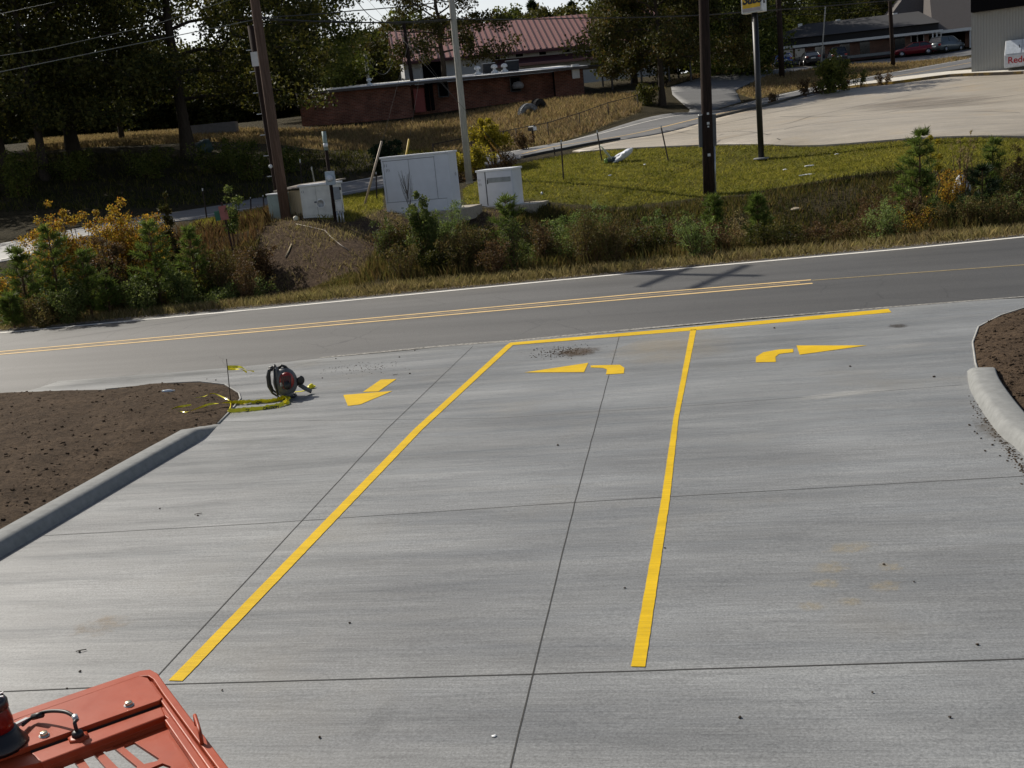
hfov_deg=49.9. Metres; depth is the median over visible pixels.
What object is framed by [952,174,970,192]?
rock
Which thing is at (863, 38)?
hip roof building
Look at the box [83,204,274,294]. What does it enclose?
weeds
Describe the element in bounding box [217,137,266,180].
shrub
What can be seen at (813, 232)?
roadside brush
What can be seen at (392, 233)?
shrub
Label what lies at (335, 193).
electric meter
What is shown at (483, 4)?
sky
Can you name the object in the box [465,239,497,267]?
shrub
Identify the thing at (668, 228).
roadside brush
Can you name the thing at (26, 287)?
roadside brush
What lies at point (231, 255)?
roadside brush
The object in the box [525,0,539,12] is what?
pine tree
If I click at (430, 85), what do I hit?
doorway
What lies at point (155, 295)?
roadside brush
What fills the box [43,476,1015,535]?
joint
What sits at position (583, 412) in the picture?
joint
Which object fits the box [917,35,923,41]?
window
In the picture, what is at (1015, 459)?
soil crumbs
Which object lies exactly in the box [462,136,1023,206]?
lawn grass
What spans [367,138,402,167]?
shrub
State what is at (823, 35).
utility pole
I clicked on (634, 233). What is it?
roadside brush
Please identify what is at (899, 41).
window
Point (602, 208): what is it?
shrub
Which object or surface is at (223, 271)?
roadside brush
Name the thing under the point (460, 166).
goldenrod
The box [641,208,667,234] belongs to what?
shrub
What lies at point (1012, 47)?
door
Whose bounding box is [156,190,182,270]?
young tree
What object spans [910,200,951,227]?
roadside brush
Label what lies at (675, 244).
shrub
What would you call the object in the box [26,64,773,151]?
field grass
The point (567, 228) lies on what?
roadside brush
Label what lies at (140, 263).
roadside brush
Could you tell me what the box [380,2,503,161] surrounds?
guy wire
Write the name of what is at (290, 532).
joint
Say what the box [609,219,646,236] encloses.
shrub
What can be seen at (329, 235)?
branch
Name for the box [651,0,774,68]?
oak tree
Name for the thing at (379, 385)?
painted arrow
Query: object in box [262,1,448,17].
overhead wire
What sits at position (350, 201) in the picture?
lawn grass
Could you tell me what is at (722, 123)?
lot joint
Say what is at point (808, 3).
overhead wire
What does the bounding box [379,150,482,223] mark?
utility cabinet
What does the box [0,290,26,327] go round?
pine sapling
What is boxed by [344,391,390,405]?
painted arrow
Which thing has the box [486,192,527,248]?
pine sapling
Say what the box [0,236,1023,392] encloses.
road
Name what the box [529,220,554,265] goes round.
roadside brush
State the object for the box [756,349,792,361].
painted arrow
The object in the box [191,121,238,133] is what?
wall
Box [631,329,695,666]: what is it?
lane line
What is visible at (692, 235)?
roadside brush
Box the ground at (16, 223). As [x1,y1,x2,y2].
[0,47,1023,329]
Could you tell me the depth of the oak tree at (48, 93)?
62.44 m
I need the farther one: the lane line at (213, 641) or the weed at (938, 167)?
the weed at (938, 167)
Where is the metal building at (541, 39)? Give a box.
[388,8,666,85]
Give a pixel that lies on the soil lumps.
(976, 339)
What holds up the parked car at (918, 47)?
on the side road at (688, 93)
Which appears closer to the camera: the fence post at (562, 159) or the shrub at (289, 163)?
the fence post at (562, 159)
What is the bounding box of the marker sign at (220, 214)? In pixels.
[214,202,236,262]
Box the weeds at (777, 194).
[484,166,1023,240]
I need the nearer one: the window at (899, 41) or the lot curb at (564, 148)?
the lot curb at (564, 148)
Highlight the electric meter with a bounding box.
[322,131,344,221]
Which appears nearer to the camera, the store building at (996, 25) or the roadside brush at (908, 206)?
the roadside brush at (908, 206)
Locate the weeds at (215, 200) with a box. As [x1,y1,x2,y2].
[0,125,575,211]
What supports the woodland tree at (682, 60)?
on the ground at (16, 223)
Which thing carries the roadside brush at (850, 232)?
on the ground at (16, 223)
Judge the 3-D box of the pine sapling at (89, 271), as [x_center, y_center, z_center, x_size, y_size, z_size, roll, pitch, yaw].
[-12.755,-2.954,33.021,1.506,2.411,1.606,-14,15,-34]
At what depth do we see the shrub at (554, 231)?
34.26 m
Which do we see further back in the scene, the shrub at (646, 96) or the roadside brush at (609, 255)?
the shrub at (646, 96)
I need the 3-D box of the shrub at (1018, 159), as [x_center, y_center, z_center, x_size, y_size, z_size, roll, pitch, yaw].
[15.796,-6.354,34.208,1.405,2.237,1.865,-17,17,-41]
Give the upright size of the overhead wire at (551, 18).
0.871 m
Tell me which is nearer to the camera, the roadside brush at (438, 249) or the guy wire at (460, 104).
the roadside brush at (438, 249)
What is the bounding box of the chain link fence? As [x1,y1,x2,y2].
[432,94,638,153]
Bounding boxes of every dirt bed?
[0,382,238,528]
[974,309,1023,408]
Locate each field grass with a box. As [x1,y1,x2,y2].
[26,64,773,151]
[735,56,968,97]
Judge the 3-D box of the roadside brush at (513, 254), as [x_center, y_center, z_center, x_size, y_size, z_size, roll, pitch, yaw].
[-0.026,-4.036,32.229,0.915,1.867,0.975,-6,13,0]
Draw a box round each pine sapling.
[0,244,45,318]
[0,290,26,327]
[27,222,77,312]
[63,246,114,317]
[85,274,125,311]
[126,217,187,305]
[171,224,219,298]
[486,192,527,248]
[698,192,732,247]
[740,191,776,242]
[888,125,939,221]
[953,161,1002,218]
[975,135,1011,200]
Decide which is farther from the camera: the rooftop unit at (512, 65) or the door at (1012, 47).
the rooftop unit at (512, 65)
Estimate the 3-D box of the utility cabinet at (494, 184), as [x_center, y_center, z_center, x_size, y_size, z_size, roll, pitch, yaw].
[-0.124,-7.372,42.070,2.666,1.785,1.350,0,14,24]
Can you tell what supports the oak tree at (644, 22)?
on the ground at (16, 223)
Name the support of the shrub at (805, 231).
on the ground at (16, 223)
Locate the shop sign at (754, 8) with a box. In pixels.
[741,0,768,159]
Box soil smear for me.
[561,347,595,355]
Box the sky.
[7,0,687,72]
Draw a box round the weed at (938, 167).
[926,135,943,202]
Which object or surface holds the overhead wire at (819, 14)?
attached to the utility pole at (891, 34)
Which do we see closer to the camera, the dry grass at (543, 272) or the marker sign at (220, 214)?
the dry grass at (543, 272)
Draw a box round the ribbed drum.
[195,139,213,152]
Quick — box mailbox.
[528,124,536,142]
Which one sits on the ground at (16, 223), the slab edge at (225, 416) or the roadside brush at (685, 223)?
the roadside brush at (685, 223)
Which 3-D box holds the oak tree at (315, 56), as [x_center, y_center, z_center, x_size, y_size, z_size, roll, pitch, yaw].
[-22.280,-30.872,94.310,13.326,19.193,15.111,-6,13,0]
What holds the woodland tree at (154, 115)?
on the ground at (16, 223)
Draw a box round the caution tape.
[172,384,315,412]
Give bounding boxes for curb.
[0,424,218,557]
[521,138,620,157]
[716,89,825,117]
[839,71,1023,88]
[967,367,1023,454]
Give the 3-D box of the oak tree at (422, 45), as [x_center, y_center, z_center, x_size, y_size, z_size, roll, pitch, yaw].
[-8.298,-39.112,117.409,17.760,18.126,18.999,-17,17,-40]
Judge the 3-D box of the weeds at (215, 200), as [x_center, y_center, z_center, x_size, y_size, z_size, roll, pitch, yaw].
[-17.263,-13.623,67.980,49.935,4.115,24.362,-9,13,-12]
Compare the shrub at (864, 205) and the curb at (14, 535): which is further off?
the shrub at (864, 205)
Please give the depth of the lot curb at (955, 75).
81.67 m
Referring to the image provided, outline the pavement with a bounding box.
[818,68,1023,90]
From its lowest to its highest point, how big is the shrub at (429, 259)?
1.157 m
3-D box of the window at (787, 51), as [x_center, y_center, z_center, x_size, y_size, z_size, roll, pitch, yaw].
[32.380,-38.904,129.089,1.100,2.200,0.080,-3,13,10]
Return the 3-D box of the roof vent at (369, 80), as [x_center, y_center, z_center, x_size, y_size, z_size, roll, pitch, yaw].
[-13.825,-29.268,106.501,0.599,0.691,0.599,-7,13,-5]
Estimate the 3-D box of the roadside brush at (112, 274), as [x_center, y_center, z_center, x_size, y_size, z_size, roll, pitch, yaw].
[-12.657,-3.053,34.471,1.212,1.872,1.411,-6,13,0]
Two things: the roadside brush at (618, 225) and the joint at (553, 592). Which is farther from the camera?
the roadside brush at (618, 225)
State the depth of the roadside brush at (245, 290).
33.39 m
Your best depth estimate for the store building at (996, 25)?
80.22 m
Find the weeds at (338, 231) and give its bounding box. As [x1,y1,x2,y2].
[258,204,528,295]
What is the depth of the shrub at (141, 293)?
32.92 m
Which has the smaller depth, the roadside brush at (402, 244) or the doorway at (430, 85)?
the roadside brush at (402, 244)
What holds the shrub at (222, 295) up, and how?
on the ground at (16, 223)
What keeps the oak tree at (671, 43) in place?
on the ground at (16, 223)
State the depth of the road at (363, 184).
72.78 m
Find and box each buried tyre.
[517,103,537,115]
[531,99,546,107]
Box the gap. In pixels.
[0,282,799,352]
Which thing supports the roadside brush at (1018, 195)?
on the ground at (16, 223)
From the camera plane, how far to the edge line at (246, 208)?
53.74 m
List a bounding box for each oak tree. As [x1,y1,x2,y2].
[0,0,115,168]
[0,0,167,150]
[0,0,167,180]
[2,0,98,132]
[8,0,219,137]
[9,0,338,158]
[182,0,337,103]
[212,0,377,88]
[345,0,525,76]
[558,0,686,82]
[573,0,762,105]
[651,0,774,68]
[679,0,799,76]
[760,0,807,33]
[773,0,868,29]
[786,0,893,24]
[835,1,929,40]
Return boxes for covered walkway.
[583,56,691,91]
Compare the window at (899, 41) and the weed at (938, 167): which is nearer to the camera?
the weed at (938, 167)
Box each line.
[0,155,520,259]
[0,236,1023,332]
[0,279,810,351]
[0,283,812,354]
[169,309,890,680]
[343,58,970,182]
[522,62,970,153]
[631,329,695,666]
[819,265,1016,279]
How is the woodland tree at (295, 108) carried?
on the ground at (16, 223)
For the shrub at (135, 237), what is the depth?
36.32 m
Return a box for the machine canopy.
[0,670,227,767]
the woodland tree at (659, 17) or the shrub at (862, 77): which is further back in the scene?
the woodland tree at (659, 17)
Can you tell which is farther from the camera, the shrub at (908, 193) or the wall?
the wall
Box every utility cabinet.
[266,192,290,220]
[273,178,345,215]
[297,181,344,217]
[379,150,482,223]
[475,166,548,212]
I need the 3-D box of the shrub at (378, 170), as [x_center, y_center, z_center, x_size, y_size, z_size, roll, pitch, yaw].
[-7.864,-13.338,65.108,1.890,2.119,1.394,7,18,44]
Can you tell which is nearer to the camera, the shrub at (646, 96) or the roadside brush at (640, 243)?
the roadside brush at (640, 243)
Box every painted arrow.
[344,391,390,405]
[363,379,395,391]
[530,363,587,371]
[591,365,623,373]
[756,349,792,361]
[797,345,865,354]
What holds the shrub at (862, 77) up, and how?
on the ground at (16, 223)
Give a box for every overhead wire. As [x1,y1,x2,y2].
[0,0,227,55]
[0,20,251,71]
[1,2,53,13]
[262,0,895,22]
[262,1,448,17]
[262,20,449,22]
[356,0,402,23]
[732,0,860,12]
[758,2,888,15]
[763,7,888,19]
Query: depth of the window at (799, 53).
128.88 m
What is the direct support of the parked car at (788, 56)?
on the ground at (16, 223)
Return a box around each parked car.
[774,53,792,67]
[798,51,820,65]
[826,46,847,61]
[895,41,936,56]
[929,36,963,53]
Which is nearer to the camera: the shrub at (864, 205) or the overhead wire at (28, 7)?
the shrub at (864, 205)
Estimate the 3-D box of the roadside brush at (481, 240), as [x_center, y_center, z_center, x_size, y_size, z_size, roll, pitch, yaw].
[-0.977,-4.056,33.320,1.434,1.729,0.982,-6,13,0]
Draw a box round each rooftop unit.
[482,62,494,73]
[505,60,518,70]
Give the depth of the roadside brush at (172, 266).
35.46 m
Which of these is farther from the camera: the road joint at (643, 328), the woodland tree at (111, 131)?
the woodland tree at (111, 131)
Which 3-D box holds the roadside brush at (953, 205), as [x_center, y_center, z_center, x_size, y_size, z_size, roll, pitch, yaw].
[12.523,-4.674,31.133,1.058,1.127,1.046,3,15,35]
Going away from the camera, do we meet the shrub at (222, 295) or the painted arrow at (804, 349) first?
the painted arrow at (804, 349)
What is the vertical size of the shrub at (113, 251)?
2.614 m
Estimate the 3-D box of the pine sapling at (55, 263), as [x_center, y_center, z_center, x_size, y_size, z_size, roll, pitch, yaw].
[-13.956,-3.316,33.336,1.538,3.241,1.999,-3,13,11]
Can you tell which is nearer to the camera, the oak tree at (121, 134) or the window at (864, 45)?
the oak tree at (121, 134)
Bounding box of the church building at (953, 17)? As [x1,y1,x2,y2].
[885,0,970,47]
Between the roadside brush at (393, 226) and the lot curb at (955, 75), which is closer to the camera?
the roadside brush at (393, 226)
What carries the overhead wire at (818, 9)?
attached to the utility pole at (891, 34)
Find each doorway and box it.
[424,84,430,110]
[429,84,434,109]
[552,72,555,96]
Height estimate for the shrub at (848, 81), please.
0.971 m
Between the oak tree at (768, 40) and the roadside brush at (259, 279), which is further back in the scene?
the oak tree at (768, 40)
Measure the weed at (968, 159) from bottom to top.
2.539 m
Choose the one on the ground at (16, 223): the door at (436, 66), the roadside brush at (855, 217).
the roadside brush at (855, 217)
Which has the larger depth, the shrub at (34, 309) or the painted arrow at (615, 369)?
the shrub at (34, 309)
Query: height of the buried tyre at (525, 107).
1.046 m
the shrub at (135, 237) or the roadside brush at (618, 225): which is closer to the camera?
the roadside brush at (618, 225)
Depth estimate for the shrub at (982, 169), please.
31.93 m
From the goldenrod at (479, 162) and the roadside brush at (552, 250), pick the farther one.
the goldenrod at (479, 162)
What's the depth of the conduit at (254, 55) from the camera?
39.83 m
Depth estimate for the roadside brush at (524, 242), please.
34.17 m
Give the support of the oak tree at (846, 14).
on the ground at (16, 223)
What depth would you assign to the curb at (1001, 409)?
13.44 m
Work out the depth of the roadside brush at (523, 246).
33.55 m
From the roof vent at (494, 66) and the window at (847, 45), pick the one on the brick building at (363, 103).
the roof vent at (494, 66)
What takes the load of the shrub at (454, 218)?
on the ground at (16, 223)
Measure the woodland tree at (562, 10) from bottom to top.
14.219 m
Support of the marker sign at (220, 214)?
on the ground at (16, 223)
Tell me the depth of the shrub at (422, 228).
33.54 m
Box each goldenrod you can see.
[447,150,474,172]
[457,143,499,178]
[468,117,514,168]
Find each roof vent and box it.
[366,78,372,84]
[474,66,481,74]
[491,64,498,73]
[501,63,507,72]
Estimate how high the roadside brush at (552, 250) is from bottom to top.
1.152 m
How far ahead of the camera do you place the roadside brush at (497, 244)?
33.06 m
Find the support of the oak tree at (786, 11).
on the ground at (16, 223)
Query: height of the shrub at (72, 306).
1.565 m
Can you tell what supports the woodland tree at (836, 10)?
on the ground at (16, 223)
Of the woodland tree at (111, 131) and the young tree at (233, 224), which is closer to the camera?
the young tree at (233, 224)
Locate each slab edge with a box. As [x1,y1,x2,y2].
[106,381,240,423]
[972,307,1023,367]
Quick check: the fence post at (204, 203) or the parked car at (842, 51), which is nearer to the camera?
the fence post at (204, 203)
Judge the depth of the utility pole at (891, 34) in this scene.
111.66 m
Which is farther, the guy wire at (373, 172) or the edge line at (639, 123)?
the edge line at (639, 123)
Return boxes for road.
[0,58,970,261]
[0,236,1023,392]
[671,49,970,113]
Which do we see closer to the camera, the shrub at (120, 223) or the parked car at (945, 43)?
the shrub at (120, 223)
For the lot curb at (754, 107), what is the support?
on the ground at (16, 223)
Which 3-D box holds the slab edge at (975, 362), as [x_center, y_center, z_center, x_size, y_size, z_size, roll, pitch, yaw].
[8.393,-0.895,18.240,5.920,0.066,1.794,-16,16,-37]
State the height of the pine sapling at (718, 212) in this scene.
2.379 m
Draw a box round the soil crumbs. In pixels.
[335,344,1023,484]
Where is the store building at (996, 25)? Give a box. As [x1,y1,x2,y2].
[971,0,1023,71]
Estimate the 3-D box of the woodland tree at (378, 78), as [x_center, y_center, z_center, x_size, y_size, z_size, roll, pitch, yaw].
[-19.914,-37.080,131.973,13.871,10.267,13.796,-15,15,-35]
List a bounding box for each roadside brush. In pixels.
[0,267,19,296]
[9,283,49,315]
[17,275,35,296]
[86,257,123,309]
[118,248,156,292]
[135,268,164,307]
[157,247,190,291]
[180,243,204,273]
[182,267,220,301]
[201,273,222,298]
[205,248,237,295]
[221,246,255,299]
[224,251,258,301]
[229,271,275,297]
[368,211,396,262]
[378,220,405,245]
[379,243,421,280]
[392,231,415,261]
[394,224,417,260]
[406,228,456,261]
[430,221,454,246]
[433,229,473,276]
[437,222,465,251]
[438,230,456,256]
[445,218,486,272]
[451,228,461,256]
[460,221,496,269]
[474,237,512,276]
[484,232,516,269]
[497,215,523,271]
[514,231,532,259]
[516,239,542,258]
[518,226,532,249]
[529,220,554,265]
[530,235,570,265]
[536,233,575,260]
[554,225,581,252]
[559,224,588,262]
[568,209,599,268]
[576,207,602,252]
[583,225,619,264]
[594,218,630,265]
[596,207,632,263]
[611,234,638,263]
[620,220,653,257]
[628,227,645,241]
[631,226,669,252]
[635,224,670,254]
[648,213,674,244]
[658,228,681,248]
[664,214,697,245]
[668,209,705,251]
[673,215,727,258]
[700,218,744,253]
[743,219,782,249]
[746,228,780,241]
[772,214,807,246]
[789,231,832,246]
[801,219,829,247]
[810,220,850,244]
[829,198,881,233]
[831,222,866,241]
[855,213,897,234]
[860,194,906,241]
[889,190,932,228]
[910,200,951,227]
[944,198,966,223]
[948,195,980,227]
[963,191,1008,226]
[971,193,1020,228]
[992,189,1023,226]
[994,189,1023,223]
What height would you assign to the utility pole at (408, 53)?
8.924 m
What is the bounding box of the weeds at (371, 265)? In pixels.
[348,186,1023,287]
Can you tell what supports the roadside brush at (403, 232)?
on the ground at (16, 223)
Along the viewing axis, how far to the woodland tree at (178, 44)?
150.60 m
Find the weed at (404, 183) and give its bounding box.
[398,170,412,225]
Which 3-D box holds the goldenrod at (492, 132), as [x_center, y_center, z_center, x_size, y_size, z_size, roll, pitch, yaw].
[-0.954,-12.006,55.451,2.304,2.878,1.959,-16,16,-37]
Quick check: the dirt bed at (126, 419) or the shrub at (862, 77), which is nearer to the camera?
the dirt bed at (126, 419)
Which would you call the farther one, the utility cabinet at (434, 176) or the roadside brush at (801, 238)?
the utility cabinet at (434, 176)
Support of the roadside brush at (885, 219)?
on the ground at (16, 223)
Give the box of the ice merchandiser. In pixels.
[1004,39,1023,67]
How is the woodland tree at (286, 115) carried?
on the ground at (16, 223)
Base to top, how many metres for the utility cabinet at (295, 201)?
1.502 m
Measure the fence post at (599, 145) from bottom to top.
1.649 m
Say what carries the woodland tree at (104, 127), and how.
on the ground at (16, 223)
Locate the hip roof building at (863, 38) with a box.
[766,11,942,65]
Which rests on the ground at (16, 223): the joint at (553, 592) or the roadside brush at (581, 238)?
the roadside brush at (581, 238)
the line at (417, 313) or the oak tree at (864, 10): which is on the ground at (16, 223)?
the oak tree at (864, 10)
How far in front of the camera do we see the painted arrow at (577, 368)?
19.24 m
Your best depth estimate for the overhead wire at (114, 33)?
37.65 m
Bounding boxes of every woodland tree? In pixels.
[2,112,111,143]
[2,114,61,144]
[89,108,144,134]
[98,105,151,133]
[105,71,207,132]
[156,51,261,129]
[175,39,208,59]
[257,103,300,118]
[259,76,365,119]
[298,32,407,88]
[345,23,388,77]
[347,6,423,81]
[484,3,525,21]
[518,2,556,18]
[546,2,590,16]
[555,0,608,19]
[642,5,684,73]
[653,0,697,72]
[805,0,855,20]
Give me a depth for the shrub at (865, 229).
31.30 m
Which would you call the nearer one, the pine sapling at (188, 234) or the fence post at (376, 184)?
the pine sapling at (188, 234)
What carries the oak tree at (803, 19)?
on the ground at (16, 223)
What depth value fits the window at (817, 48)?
128.47 m
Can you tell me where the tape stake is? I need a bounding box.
[226,359,253,399]
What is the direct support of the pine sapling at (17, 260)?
on the ground at (16, 223)
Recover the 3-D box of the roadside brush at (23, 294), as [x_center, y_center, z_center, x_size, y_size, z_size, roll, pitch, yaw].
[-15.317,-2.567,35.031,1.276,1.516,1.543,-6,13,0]
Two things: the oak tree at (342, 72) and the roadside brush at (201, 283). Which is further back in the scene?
the oak tree at (342, 72)
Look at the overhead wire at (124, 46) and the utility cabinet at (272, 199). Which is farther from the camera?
the utility cabinet at (272, 199)
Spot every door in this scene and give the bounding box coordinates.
[413,88,425,112]
[422,61,441,83]
[1006,40,1021,54]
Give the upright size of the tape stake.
0.914 m
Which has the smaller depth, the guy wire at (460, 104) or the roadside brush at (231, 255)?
the roadside brush at (231, 255)
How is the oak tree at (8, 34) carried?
on the ground at (16, 223)
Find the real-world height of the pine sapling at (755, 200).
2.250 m
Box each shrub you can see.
[0,141,48,197]
[0,273,21,321]
[12,215,68,295]
[16,292,63,327]
[33,277,92,323]
[38,200,100,301]
[69,209,121,290]
[75,234,127,305]
[88,197,143,284]
[120,212,175,281]
[121,271,169,313]
[158,267,200,305]
[183,137,235,173]
[190,282,239,307]
[194,248,253,296]
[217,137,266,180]
[224,276,278,298]
[232,243,277,282]
[258,145,307,172]
[364,223,414,257]
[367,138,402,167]
[370,141,384,174]
[403,190,442,268]
[417,243,474,274]
[432,200,470,232]
[448,223,490,249]
[458,169,474,182]
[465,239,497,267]
[488,146,519,168]
[512,130,534,149]
[518,245,552,268]
[521,220,571,247]
[541,211,592,242]
[573,200,612,245]
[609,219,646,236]
[630,81,659,105]
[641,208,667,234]
[661,219,702,251]
[715,207,749,243]
[765,91,778,102]
[775,223,825,240]
[796,79,811,96]
[811,80,825,93]
[812,48,856,93]
[837,216,877,241]
[840,80,851,89]
[849,68,870,87]
[855,183,899,223]
[866,213,910,234]
[873,69,892,85]
[875,186,921,229]
[891,205,945,234]
[926,168,966,204]
[928,194,967,223]
[985,143,1023,197]
[989,172,1023,217]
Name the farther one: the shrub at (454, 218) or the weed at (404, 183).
the weed at (404, 183)
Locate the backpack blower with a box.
[266,364,311,398]
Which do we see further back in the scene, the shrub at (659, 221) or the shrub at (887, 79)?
the shrub at (887, 79)
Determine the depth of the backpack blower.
19.33 m
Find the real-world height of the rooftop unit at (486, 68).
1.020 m
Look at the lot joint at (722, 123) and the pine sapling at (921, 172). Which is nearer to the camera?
the pine sapling at (921, 172)
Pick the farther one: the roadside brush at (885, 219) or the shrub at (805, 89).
the shrub at (805, 89)
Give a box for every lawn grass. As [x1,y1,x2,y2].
[189,188,384,237]
[276,270,379,298]
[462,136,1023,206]
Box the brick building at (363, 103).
[300,64,587,125]
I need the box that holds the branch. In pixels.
[298,224,348,250]
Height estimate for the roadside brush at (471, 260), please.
1.890 m
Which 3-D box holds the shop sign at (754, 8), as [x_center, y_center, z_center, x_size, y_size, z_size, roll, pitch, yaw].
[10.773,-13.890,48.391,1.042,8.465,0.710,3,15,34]
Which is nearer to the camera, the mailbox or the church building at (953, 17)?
the mailbox
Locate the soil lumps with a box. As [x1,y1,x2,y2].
[0,310,1023,520]
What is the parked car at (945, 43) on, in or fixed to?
on the side road at (688, 93)
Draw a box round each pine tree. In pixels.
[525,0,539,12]
[566,0,574,11]
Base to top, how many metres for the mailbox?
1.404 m
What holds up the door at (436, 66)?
in the metal building at (541, 39)
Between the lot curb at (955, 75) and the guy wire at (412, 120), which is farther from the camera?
the lot curb at (955, 75)
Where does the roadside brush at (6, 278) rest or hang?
on the ground at (16, 223)
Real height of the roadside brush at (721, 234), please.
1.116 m
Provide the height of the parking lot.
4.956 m
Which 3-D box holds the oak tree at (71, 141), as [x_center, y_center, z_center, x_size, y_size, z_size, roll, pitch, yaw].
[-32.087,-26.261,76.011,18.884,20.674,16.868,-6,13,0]
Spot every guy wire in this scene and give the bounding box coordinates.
[364,5,418,203]
[372,5,542,194]
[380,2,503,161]
[405,53,423,154]
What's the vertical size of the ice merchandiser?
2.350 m
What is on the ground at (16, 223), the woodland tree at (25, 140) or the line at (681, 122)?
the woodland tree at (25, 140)
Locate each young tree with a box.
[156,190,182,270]
[223,185,244,254]
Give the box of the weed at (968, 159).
[949,130,977,198]
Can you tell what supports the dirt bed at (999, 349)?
on the ground at (16, 223)
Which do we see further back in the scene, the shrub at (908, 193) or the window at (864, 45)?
the window at (864, 45)
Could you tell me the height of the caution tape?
0.162 m
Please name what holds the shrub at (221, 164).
on the ground at (16, 223)
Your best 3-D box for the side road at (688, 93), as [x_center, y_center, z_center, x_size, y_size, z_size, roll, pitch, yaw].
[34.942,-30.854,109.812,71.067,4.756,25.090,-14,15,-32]
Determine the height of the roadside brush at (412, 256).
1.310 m
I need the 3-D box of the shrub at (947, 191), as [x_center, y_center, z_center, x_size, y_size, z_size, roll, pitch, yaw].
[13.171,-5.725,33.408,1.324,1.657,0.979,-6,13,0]
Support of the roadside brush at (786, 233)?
on the ground at (16, 223)
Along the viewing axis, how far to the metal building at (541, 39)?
146.71 m
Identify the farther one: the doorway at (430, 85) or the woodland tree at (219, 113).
the woodland tree at (219, 113)
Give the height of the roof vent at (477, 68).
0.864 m
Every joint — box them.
[0,658,1023,691]
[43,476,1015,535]
[158,346,472,674]
[222,385,953,421]
[320,296,1023,357]
[510,338,618,767]
[580,82,923,154]
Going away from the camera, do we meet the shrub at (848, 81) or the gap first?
the gap
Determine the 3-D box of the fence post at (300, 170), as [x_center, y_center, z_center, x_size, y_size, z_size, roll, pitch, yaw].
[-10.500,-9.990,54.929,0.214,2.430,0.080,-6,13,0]
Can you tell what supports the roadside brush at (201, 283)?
on the ground at (16, 223)
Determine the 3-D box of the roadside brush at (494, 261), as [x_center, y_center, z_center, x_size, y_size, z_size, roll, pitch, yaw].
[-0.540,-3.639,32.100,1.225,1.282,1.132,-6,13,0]
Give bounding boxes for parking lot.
[572,74,1023,151]
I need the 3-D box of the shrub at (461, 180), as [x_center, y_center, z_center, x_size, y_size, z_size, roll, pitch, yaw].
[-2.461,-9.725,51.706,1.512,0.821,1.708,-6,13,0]
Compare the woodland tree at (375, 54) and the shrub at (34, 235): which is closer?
the shrub at (34, 235)
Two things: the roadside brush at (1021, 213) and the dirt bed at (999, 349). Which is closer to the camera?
the dirt bed at (999, 349)
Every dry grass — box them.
[0,221,1023,328]
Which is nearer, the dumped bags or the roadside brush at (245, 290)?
the roadside brush at (245, 290)
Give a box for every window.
[437,82,448,97]
[509,76,523,91]
[784,49,792,56]
[795,48,804,60]
[815,45,824,58]
[840,43,849,55]
[860,41,869,53]
[895,37,904,50]
[911,35,917,41]
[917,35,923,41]
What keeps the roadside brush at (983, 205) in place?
on the ground at (16, 223)
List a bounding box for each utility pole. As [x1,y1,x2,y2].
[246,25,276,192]
[250,0,290,220]
[364,55,368,82]
[402,23,413,80]
[448,0,472,183]
[698,0,716,194]
[776,0,784,76]
[820,7,825,66]
[888,1,894,65]
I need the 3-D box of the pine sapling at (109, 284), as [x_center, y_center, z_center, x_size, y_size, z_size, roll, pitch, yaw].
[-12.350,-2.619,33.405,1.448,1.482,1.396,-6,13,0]
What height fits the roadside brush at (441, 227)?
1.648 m
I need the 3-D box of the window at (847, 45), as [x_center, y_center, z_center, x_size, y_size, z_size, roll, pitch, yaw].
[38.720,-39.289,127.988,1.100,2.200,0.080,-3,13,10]
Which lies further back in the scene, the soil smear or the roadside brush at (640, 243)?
the roadside brush at (640, 243)
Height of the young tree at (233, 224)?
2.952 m
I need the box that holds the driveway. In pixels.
[0,298,1023,767]
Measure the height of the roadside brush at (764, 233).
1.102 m
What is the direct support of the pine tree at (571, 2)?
on the ground at (16, 223)
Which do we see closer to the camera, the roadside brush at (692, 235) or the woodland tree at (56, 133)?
the roadside brush at (692, 235)
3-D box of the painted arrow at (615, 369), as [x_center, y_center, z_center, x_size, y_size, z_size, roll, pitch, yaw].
[1.645,-0.255,18.803,0.542,0.021,0.983,-6,13,0]
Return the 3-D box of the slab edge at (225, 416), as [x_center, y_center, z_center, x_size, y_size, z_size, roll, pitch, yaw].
[-5.921,0.215,20.615,1.569,0.141,5.673,-15,16,-36]
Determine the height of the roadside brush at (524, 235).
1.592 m
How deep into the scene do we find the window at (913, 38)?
126.63 m
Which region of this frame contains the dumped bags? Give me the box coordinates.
[600,145,632,163]
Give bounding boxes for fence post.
[202,188,206,218]
[299,159,301,183]
[375,172,377,199]
[560,140,563,179]
[596,130,602,160]
[660,125,668,160]
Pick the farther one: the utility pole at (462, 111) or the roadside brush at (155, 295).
the utility pole at (462, 111)

